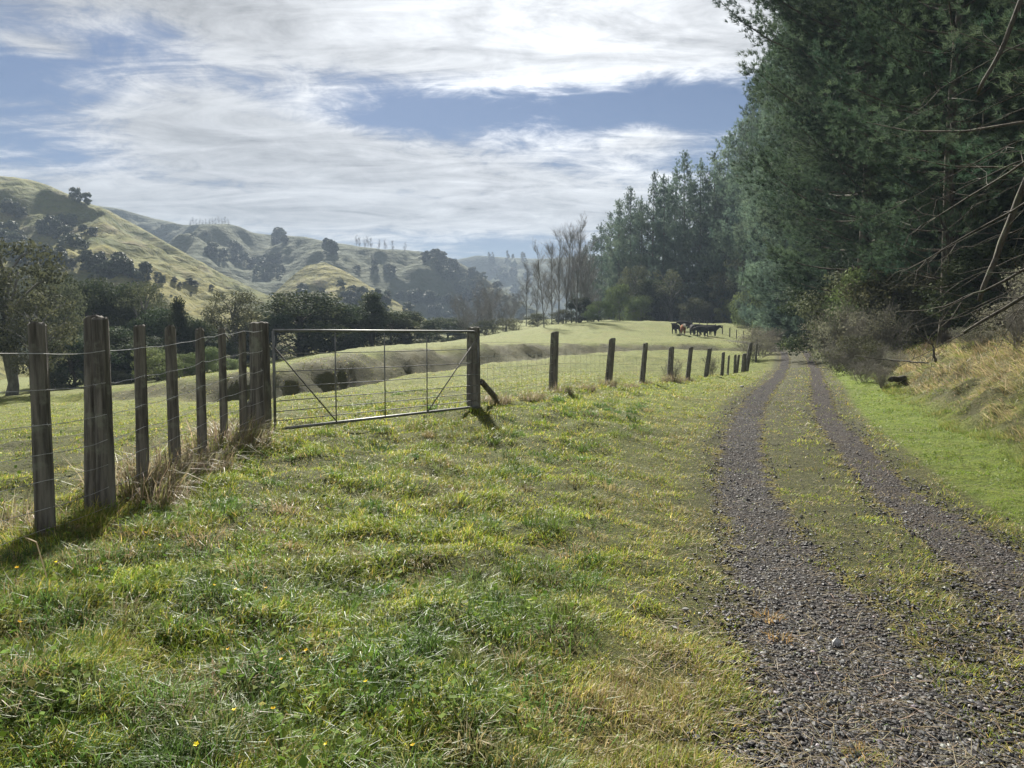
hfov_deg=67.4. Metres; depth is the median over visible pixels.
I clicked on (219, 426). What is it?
grass clump
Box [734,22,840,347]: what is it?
pine tree
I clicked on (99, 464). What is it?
post and wire fence
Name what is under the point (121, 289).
native tree
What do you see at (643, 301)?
roadside bush
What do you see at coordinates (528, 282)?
bare poplar
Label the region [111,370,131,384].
native bush
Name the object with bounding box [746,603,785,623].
grass tuft
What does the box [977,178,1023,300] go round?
leaning trunk
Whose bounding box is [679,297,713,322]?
roadside bush
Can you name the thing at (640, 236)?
pine tree
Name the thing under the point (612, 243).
pine tree
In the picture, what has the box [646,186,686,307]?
pine tree
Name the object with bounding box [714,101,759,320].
pine tree
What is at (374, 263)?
hillside tree
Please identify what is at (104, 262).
hillside tree
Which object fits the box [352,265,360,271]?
hillside tree
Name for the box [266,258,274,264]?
hillside tree
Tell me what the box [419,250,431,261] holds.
hillside tree
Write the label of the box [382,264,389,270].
hillside tree
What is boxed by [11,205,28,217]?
hillside tree
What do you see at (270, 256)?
hillside tree
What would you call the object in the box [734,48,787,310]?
pine tree
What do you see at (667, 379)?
grass clump
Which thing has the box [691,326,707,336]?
black cow
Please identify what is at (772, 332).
roadside bush
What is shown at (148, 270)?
hillside tree
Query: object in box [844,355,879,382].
scrub bush
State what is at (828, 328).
scrub bush
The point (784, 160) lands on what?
pine tree
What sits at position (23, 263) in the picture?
hillside tree
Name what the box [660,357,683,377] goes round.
scrub bush
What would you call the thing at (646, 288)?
roadside bush
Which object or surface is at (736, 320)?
roadside bush
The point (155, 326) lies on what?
native tree
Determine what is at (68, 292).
native tree
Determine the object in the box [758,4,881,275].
pine tree
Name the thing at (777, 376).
gravel track
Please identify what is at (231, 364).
native bush
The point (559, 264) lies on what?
bare poplar
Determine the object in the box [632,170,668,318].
pine tree
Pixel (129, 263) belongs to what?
hillside tree
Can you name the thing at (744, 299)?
roadside bush
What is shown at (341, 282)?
hillside tree
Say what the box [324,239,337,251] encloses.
hillside tree
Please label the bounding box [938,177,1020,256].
dead branch
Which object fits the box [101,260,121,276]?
hillside tree
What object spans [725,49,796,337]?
pine tree
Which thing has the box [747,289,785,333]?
roadside bush
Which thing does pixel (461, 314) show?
hillside tree
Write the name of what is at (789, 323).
pine tree
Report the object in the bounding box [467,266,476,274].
hillside tree
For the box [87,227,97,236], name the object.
hillside tree
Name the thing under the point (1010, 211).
dead branch
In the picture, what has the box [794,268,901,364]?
roadside bush
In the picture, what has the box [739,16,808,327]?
pine tree
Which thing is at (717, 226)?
pine tree
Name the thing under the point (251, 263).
hillside tree
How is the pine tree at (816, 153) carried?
on the ground at (632, 338)
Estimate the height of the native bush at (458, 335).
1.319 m
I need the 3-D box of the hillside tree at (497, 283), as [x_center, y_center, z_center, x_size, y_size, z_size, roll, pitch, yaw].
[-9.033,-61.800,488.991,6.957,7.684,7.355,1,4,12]
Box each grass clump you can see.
[0,485,77,531]
[7,508,85,539]
[23,497,88,523]
[55,443,208,508]
[69,445,189,487]
[70,428,230,487]
[81,459,228,512]
[149,411,291,459]
[154,439,220,472]
[164,498,215,518]
[167,440,252,476]
[171,469,220,490]
[186,407,292,449]
[189,416,258,440]
[194,412,271,434]
[227,440,256,459]
[258,425,283,436]
[261,483,308,504]
[401,415,435,431]
[437,423,467,437]
[480,386,517,405]
[516,385,550,401]
[544,381,577,394]
[574,380,599,390]
[598,376,620,386]
[621,381,641,387]
[655,369,687,382]
[678,376,695,381]
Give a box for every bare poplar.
[516,261,533,325]
[529,240,555,327]
[530,261,549,319]
[540,238,562,323]
[543,227,572,323]
[552,224,583,322]
[557,213,590,322]
[560,224,593,322]
[569,231,595,317]
[573,237,600,321]
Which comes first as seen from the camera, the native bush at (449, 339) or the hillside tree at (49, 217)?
the native bush at (449, 339)
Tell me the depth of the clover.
3.19 m
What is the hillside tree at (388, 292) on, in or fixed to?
on the hill at (326, 276)
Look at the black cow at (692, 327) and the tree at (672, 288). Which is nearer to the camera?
the black cow at (692, 327)
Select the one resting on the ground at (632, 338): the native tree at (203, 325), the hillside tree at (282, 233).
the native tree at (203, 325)
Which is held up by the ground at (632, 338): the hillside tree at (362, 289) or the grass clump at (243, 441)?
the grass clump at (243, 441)
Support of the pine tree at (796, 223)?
on the ground at (632, 338)
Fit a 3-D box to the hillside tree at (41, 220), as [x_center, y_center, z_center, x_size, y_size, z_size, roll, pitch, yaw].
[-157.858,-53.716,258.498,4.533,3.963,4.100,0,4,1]
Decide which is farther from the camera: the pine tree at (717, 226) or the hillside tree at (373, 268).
the hillside tree at (373, 268)
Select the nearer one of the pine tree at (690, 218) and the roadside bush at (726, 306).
the roadside bush at (726, 306)
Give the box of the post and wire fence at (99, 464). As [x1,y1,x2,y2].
[0,314,263,545]
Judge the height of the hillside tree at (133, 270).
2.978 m
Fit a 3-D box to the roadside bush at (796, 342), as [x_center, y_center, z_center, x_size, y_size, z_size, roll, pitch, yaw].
[18.765,-4.154,45.931,5.982,6.176,6.474,2,4,28]
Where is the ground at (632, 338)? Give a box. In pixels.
[0,276,1023,767]
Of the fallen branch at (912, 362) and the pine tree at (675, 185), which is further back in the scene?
the pine tree at (675, 185)
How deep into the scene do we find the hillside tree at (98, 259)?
184.41 m
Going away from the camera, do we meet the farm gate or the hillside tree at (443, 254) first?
the farm gate
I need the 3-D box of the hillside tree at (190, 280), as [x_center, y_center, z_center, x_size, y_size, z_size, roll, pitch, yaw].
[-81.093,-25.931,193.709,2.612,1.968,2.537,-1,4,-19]
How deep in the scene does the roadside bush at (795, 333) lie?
71.89 m
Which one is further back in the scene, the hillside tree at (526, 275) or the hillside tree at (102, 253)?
the hillside tree at (526, 275)
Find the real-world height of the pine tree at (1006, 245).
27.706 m
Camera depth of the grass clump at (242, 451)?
7.33 m
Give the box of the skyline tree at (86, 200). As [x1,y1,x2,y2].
[77,192,91,204]
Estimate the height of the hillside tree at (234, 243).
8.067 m
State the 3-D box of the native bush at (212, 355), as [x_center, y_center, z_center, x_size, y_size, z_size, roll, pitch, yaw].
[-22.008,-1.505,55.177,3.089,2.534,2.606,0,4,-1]
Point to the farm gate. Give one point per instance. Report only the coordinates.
(335, 383)
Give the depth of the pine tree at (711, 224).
143.09 m
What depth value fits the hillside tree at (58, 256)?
186.53 m
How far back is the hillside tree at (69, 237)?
210.10 m
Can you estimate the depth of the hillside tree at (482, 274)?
515.88 m
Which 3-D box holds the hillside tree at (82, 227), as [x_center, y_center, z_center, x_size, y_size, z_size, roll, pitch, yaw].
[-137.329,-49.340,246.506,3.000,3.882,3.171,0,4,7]
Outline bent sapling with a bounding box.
[905,312,936,362]
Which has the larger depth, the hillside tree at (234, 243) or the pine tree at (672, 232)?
the hillside tree at (234, 243)
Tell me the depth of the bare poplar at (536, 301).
139.35 m
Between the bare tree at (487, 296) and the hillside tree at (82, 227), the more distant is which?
the hillside tree at (82, 227)
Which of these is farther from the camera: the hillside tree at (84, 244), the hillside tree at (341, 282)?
the hillside tree at (341, 282)
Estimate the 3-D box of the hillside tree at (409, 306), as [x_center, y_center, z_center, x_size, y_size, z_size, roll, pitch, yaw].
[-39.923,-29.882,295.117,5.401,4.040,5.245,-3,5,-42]
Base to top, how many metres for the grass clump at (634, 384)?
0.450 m
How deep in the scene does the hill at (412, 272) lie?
466.40 m
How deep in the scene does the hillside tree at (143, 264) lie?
183.90 m
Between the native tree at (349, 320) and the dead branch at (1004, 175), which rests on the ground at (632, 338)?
the native tree at (349, 320)
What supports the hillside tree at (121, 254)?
on the hill at (136, 244)
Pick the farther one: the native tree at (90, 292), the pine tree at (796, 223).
the native tree at (90, 292)
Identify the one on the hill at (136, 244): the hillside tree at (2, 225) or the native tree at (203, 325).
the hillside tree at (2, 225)
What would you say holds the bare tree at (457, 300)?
on the ground at (632, 338)
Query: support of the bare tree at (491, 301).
on the ground at (632, 338)
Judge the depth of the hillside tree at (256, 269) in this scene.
440.42 m
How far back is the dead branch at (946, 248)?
17.80 m
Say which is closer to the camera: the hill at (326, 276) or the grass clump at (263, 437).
the grass clump at (263, 437)
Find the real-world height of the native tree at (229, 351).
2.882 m
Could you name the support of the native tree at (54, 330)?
on the ground at (632, 338)
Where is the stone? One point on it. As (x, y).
(836, 641)
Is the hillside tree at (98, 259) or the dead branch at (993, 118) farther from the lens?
the hillside tree at (98, 259)
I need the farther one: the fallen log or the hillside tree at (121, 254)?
the hillside tree at (121, 254)
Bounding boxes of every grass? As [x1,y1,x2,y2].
[867,324,1023,467]
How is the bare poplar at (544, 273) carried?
on the ground at (632, 338)
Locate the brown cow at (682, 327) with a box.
[680,324,686,334]
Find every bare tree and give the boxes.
[447,295,477,338]
[448,291,476,333]
[467,289,501,324]
[470,276,501,333]
[472,285,507,332]
[493,288,524,330]
[502,293,521,318]
[562,263,605,321]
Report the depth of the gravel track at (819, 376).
7.34 m
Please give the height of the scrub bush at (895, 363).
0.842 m
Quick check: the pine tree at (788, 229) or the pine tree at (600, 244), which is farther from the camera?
the pine tree at (600, 244)
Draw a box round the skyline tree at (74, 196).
[68,187,80,202]
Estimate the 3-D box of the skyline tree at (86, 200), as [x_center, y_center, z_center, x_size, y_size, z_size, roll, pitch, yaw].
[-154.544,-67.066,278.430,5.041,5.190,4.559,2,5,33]
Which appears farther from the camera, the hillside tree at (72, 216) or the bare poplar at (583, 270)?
the hillside tree at (72, 216)
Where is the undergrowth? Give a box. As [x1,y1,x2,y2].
[895,332,1016,355]
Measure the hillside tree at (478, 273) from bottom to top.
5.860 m
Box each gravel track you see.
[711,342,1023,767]
[768,345,1023,660]
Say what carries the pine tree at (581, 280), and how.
on the ground at (632, 338)
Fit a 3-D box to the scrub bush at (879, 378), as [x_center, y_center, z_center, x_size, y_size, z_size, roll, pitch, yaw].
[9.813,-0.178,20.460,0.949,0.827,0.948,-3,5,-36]
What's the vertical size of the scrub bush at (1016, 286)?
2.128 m
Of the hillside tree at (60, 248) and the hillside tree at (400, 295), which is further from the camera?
the hillside tree at (400, 295)
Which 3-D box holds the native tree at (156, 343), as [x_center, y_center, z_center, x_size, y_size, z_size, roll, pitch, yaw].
[-27.767,-1.767,57.645,6.710,3.844,5.967,1,4,13]
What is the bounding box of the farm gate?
[272,329,478,429]
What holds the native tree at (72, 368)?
on the ground at (632, 338)
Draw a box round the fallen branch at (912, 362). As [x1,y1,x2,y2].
[854,355,928,368]
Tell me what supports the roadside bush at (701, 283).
on the ground at (632, 338)
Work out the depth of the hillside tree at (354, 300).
281.58 m
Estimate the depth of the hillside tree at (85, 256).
186.02 m
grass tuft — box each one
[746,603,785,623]
[761,626,799,644]
[836,738,880,762]
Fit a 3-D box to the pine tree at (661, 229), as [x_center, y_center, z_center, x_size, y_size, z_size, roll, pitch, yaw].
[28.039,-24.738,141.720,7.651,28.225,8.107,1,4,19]
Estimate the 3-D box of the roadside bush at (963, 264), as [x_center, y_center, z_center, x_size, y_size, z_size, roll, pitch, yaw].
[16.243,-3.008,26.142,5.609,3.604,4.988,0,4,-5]
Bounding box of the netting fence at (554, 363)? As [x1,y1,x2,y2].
[480,331,759,402]
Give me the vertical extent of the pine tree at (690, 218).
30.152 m
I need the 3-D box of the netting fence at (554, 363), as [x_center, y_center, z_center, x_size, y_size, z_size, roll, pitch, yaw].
[9.935,-1.147,36.142,1.363,2.582,53.438,2,4,22]
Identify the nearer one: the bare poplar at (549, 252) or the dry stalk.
the dry stalk
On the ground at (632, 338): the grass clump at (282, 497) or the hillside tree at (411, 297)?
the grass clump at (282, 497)
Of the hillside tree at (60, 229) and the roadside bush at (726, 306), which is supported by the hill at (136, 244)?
the hillside tree at (60, 229)
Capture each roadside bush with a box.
[469,319,500,335]
[490,318,523,331]
[523,313,550,326]
[548,309,579,323]
[564,296,592,322]
[581,301,613,321]
[603,283,639,320]
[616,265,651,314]
[622,295,655,320]
[633,278,668,321]
[645,289,683,321]
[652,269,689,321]
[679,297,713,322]
[683,268,713,322]
[695,300,723,322]
[705,271,736,322]
[713,296,737,322]
[724,258,748,304]
[727,290,751,325]
[740,291,760,326]
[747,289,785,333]
[756,322,782,345]
[774,262,880,355]
[780,300,809,345]
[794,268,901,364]
[821,262,935,350]
[833,263,954,349]
[888,255,1005,345]
[913,242,1023,338]
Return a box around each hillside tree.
[0,201,12,212]
[0,222,6,227]
[0,230,5,237]
[0,237,10,244]
[3,231,19,239]
[3,246,16,261]
[4,220,19,230]
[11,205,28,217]
[12,201,20,208]
[12,229,26,239]
[13,236,26,242]
[20,253,35,265]
[34,219,47,228]
[35,223,50,233]
[40,246,56,264]
[43,214,59,231]
[48,218,63,231]
[52,250,68,264]
[52,252,66,260]
[54,246,66,251]
[54,258,69,266]
[56,225,72,239]
[56,239,64,245]
[62,258,76,269]
[63,233,81,245]
[66,213,78,226]
[68,240,79,247]
[73,253,89,269]
[76,239,89,249]
[78,224,87,234]
[81,249,94,265]
[85,254,101,270]
[85,257,102,267]
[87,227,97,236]
[95,251,108,259]
[98,260,112,274]
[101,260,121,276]
[103,266,118,278]
[110,251,126,259]
[110,259,124,275]
[111,255,127,270]
[121,259,133,277]
[124,267,137,277]
[133,271,145,281]
[138,261,152,274]
[139,266,152,275]
[153,271,161,277]
[159,275,165,282]
[185,278,194,284]
[191,280,198,286]
[204,241,219,254]
[212,249,218,257]
[218,248,230,261]
[227,240,238,248]
[228,254,240,263]
[230,247,239,254]
[238,250,251,262]
[246,257,256,267]
[252,265,265,277]
[255,261,265,269]
[262,272,269,279]
[264,253,278,262]
[264,262,275,272]
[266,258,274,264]
[271,227,283,236]
[271,236,280,243]
[275,264,285,274]
[278,231,288,239]
[296,283,309,289]
[323,245,331,253]
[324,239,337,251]
[327,242,338,251]
[336,279,346,288]
[337,290,345,299]
[342,290,353,300]
[343,295,352,304]
[346,285,356,290]
[346,297,357,306]
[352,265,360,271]
[355,286,368,295]
[369,264,378,272]
[371,259,378,265]
[380,294,391,310]
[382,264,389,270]
[384,290,390,296]
[387,272,394,278]
[388,265,396,272]
[395,290,404,299]
[402,301,415,310]
[406,290,417,301]
[410,288,424,302]
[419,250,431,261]
[421,290,435,302]
[429,249,441,259]
[436,251,446,262]
[438,268,450,280]
[441,265,451,274]
[442,311,453,318]
[446,258,459,269]
[450,304,465,318]
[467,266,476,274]
[467,270,473,277]
[471,271,479,278]
[479,272,487,279]
[492,281,501,290]
[508,261,517,268]
[508,267,517,275]
[523,271,532,280]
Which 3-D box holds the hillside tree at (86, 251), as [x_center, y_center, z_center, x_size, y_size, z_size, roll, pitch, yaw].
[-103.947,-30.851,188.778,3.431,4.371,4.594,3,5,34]
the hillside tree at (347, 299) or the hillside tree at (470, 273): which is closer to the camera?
the hillside tree at (347, 299)
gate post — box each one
[247,321,271,428]
[466,327,500,408]
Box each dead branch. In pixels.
[855,205,1023,283]
[875,118,1023,225]
[878,170,1023,316]
[890,258,1023,392]
[894,15,1023,136]
[896,296,1005,367]
[898,136,1023,255]
[900,135,1023,243]
[901,66,1023,129]
[907,228,1023,302]
[915,295,1023,359]
[923,222,1023,265]
[937,91,1023,158]
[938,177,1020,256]
[942,253,1023,343]
[948,89,1023,131]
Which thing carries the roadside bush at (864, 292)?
on the ground at (632, 338)
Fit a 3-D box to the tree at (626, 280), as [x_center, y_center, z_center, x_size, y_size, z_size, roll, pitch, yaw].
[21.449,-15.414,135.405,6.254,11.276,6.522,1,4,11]
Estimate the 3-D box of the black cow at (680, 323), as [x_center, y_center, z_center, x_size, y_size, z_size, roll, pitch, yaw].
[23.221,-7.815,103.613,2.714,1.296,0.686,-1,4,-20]
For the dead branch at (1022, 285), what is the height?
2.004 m
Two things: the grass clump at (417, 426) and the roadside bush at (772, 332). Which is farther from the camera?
the roadside bush at (772, 332)
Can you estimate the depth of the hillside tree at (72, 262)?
186.43 m
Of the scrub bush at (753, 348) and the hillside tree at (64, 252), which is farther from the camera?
the hillside tree at (64, 252)
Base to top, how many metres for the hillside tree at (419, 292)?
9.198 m
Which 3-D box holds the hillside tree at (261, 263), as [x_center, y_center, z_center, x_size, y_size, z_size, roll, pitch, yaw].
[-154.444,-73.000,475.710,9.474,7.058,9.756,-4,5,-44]
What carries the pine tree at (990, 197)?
on the ground at (632, 338)
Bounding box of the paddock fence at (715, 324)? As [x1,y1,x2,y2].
[680,316,752,339]
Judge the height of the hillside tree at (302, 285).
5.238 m
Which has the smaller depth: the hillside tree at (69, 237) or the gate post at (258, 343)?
the gate post at (258, 343)
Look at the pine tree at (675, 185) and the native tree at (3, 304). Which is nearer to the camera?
the native tree at (3, 304)
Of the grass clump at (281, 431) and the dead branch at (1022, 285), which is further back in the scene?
the dead branch at (1022, 285)
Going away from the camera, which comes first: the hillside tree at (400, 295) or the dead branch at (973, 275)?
the dead branch at (973, 275)
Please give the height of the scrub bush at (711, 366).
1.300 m
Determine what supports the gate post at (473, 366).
on the ground at (632, 338)
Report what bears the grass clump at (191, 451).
on the ground at (632, 338)
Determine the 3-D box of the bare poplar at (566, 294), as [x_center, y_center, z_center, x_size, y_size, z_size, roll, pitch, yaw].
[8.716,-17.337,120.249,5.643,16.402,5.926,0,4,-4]
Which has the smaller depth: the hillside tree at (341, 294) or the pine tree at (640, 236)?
the pine tree at (640, 236)
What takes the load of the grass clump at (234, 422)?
on the ground at (632, 338)
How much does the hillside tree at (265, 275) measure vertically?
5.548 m
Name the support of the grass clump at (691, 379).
on the ground at (632, 338)
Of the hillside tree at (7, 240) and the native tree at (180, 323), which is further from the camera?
the hillside tree at (7, 240)
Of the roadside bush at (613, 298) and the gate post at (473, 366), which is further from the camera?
the roadside bush at (613, 298)
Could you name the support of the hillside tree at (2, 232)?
on the hill at (136, 244)
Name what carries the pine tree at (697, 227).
on the ground at (632, 338)
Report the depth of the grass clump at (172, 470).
5.96 m
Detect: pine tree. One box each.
[572,244,597,318]
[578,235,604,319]
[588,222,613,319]
[591,212,625,319]
[599,197,634,319]
[602,225,624,310]
[609,186,649,319]
[611,222,632,319]
[620,208,647,288]
[621,195,654,316]
[624,204,658,317]
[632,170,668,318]
[638,199,670,279]
[646,174,681,319]
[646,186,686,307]
[651,176,693,319]
[653,150,709,321]
[669,157,723,322]
[671,178,702,310]
[684,151,737,322]
[687,191,712,270]
[693,183,729,282]
[694,130,743,322]
[705,117,753,322]
[710,0,1023,361]
[713,49,769,311]
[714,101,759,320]
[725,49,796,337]
[730,89,797,320]
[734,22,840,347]
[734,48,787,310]
[739,0,889,338]
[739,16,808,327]
[741,20,799,339]
[742,0,1000,293]
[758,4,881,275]
[759,0,925,284]
[789,0,1023,336]
[809,0,1023,347]
[818,0,1023,209]
[825,19,1012,331]
[850,0,1023,327]
[906,15,1023,249]
[938,169,1023,298]
[956,1,1023,196]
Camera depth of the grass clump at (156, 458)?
6.50 m
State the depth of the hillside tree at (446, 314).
423.67 m
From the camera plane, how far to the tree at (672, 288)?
128.92 m
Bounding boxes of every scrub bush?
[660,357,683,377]
[702,352,720,374]
[726,332,785,358]
[735,323,786,353]
[760,329,787,351]
[794,313,830,361]
[798,312,843,366]
[811,296,877,366]
[812,345,853,369]
[819,334,892,375]
[829,304,903,368]
[840,295,924,363]
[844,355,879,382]
[854,342,904,373]
[868,365,894,387]
[870,351,918,370]
[947,323,1011,351]
[948,325,991,346]
[970,292,1023,352]
[981,259,1023,342]
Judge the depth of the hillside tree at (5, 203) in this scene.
267.36 m
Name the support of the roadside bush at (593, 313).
on the ground at (632, 338)
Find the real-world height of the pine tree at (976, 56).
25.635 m
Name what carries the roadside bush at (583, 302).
on the ground at (632, 338)
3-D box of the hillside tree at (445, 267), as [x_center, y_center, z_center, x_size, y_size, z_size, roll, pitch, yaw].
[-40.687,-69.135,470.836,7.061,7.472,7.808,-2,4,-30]
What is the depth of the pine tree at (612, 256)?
196.75 m
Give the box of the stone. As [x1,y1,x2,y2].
[832,637,841,646]
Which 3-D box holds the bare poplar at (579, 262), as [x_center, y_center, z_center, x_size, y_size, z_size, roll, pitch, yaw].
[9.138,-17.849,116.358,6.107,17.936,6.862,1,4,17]
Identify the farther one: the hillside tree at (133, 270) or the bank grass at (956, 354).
the hillside tree at (133, 270)
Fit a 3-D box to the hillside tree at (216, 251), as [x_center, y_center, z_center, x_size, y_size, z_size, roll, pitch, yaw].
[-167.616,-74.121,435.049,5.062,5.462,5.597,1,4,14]
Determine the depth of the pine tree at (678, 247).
138.44 m
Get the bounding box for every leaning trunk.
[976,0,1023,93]
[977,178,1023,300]
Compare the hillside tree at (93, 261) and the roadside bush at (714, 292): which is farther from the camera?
the hillside tree at (93, 261)
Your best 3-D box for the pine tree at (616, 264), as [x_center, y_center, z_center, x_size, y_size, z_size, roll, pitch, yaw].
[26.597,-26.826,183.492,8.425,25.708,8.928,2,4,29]
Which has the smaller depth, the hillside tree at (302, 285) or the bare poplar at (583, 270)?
the bare poplar at (583, 270)
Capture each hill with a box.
[0,176,369,379]
[99,206,550,333]
[272,262,446,346]
[457,256,736,319]
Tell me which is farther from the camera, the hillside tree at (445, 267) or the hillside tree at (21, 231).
the hillside tree at (445, 267)
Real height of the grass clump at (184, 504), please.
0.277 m
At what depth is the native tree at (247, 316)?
69.15 m
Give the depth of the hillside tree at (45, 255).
186.41 m
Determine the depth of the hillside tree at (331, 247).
454.02 m
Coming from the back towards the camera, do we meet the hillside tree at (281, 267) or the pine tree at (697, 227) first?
the hillside tree at (281, 267)
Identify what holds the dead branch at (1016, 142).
attached to the pine tree at (953, 132)
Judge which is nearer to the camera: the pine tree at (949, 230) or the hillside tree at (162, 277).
the pine tree at (949, 230)
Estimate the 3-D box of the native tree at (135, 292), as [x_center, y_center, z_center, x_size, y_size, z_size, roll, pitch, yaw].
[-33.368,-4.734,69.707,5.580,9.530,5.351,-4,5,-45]
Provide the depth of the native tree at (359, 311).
83.04 m
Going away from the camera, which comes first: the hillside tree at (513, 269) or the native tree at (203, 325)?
the native tree at (203, 325)
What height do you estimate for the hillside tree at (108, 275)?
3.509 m
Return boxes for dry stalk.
[25,537,48,583]
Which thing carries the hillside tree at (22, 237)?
on the hill at (136, 244)
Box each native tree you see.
[0,237,73,395]
[0,273,20,354]
[0,289,82,374]
[20,281,88,365]
[26,336,128,389]
[47,274,130,377]
[55,326,160,384]
[89,281,152,333]
[109,280,172,339]
[110,335,179,381]
[122,306,191,372]
[154,295,194,376]
[181,318,217,370]
[192,341,238,370]
[200,290,264,361]
[226,325,276,363]
[246,312,307,359]
[255,289,353,356]
[303,302,364,351]
[329,305,380,349]
[340,290,396,347]
[365,311,424,345]
[385,310,435,344]
[413,320,448,342]
[420,317,470,341]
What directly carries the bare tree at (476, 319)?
on the ground at (632, 338)
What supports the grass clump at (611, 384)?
on the ground at (632, 338)
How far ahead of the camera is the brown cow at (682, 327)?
94.12 m
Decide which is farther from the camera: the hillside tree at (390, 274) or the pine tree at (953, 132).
the hillside tree at (390, 274)
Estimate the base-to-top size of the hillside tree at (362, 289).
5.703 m
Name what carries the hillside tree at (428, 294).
on the hill at (412, 272)
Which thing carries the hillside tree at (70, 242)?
on the hill at (136, 244)
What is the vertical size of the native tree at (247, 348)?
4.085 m
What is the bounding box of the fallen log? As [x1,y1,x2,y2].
[888,375,906,381]
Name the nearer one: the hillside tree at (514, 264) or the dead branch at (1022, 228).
the dead branch at (1022, 228)
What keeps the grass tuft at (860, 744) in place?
on the gravel track at (777, 376)
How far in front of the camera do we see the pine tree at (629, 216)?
155.86 m
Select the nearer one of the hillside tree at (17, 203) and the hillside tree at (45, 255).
the hillside tree at (45, 255)
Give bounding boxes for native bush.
[28,369,69,389]
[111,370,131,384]
[130,346,185,380]
[163,353,205,376]
[181,346,218,375]
[210,358,238,370]
[429,337,452,341]
[446,333,466,340]
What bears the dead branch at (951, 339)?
attached to the pine tree at (953, 132)
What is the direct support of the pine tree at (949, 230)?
on the ground at (632, 338)
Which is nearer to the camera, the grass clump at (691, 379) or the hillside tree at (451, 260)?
the grass clump at (691, 379)
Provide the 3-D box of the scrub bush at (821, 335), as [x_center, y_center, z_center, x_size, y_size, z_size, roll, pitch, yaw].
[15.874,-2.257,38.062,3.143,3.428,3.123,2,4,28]
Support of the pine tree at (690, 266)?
on the ground at (632, 338)
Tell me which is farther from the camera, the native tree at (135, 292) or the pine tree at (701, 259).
the pine tree at (701, 259)
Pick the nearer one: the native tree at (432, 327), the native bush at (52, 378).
the native bush at (52, 378)
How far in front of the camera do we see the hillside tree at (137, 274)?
179.62 m
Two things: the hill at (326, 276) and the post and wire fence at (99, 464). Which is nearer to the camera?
the post and wire fence at (99, 464)
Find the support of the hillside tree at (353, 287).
on the hill at (326, 276)
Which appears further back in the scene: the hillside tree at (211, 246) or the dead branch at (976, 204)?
the hillside tree at (211, 246)
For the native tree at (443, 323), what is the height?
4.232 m
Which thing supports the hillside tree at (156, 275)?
on the hill at (136, 244)
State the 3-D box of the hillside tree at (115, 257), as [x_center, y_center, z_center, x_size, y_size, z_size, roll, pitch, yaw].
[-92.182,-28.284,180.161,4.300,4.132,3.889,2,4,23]
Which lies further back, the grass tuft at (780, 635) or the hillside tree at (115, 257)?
the hillside tree at (115, 257)
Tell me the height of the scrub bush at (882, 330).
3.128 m
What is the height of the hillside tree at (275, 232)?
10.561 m
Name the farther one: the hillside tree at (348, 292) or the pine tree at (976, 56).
the hillside tree at (348, 292)
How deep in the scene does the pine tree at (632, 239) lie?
174.74 m
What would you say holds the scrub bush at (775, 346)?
on the ground at (632, 338)
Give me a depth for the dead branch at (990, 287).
12.33 m
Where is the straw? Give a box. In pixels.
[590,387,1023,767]
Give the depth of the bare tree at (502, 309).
120.51 m
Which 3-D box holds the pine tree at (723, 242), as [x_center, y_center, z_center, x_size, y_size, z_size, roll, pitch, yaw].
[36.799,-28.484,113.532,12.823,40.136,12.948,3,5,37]
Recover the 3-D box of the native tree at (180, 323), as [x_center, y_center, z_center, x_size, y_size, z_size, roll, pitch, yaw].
[-27.084,-3.598,61.814,3.106,7.077,3.356,2,4,24]
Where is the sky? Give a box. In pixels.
[0,0,784,258]
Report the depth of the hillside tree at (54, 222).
255.91 m
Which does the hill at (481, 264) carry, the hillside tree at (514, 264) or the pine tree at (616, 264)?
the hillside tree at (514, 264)
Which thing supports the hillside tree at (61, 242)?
on the hill at (136, 244)
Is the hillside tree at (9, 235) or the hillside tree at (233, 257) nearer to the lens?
the hillside tree at (9, 235)
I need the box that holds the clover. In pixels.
[0,390,669,767]
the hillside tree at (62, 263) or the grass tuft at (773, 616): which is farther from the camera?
the hillside tree at (62, 263)
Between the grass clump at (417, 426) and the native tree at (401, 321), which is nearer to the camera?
the grass clump at (417, 426)
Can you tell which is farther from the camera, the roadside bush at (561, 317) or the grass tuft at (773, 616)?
the roadside bush at (561, 317)
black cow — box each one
[671,323,679,333]
[676,321,692,330]
[689,325,694,334]
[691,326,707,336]
[702,325,721,335]
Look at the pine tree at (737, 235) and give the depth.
100.88 m
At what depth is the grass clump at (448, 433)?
9.63 m
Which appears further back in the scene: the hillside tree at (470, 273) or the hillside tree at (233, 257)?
the hillside tree at (470, 273)
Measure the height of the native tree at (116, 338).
4.592 m
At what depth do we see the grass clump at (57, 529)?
4.83 m
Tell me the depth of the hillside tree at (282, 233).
574.11 m
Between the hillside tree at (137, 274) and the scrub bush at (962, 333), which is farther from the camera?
the hillside tree at (137, 274)
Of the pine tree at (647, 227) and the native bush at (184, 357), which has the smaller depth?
the native bush at (184, 357)
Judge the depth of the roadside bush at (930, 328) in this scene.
32.45 m
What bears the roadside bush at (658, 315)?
on the ground at (632, 338)
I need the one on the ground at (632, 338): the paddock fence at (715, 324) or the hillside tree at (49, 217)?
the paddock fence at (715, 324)

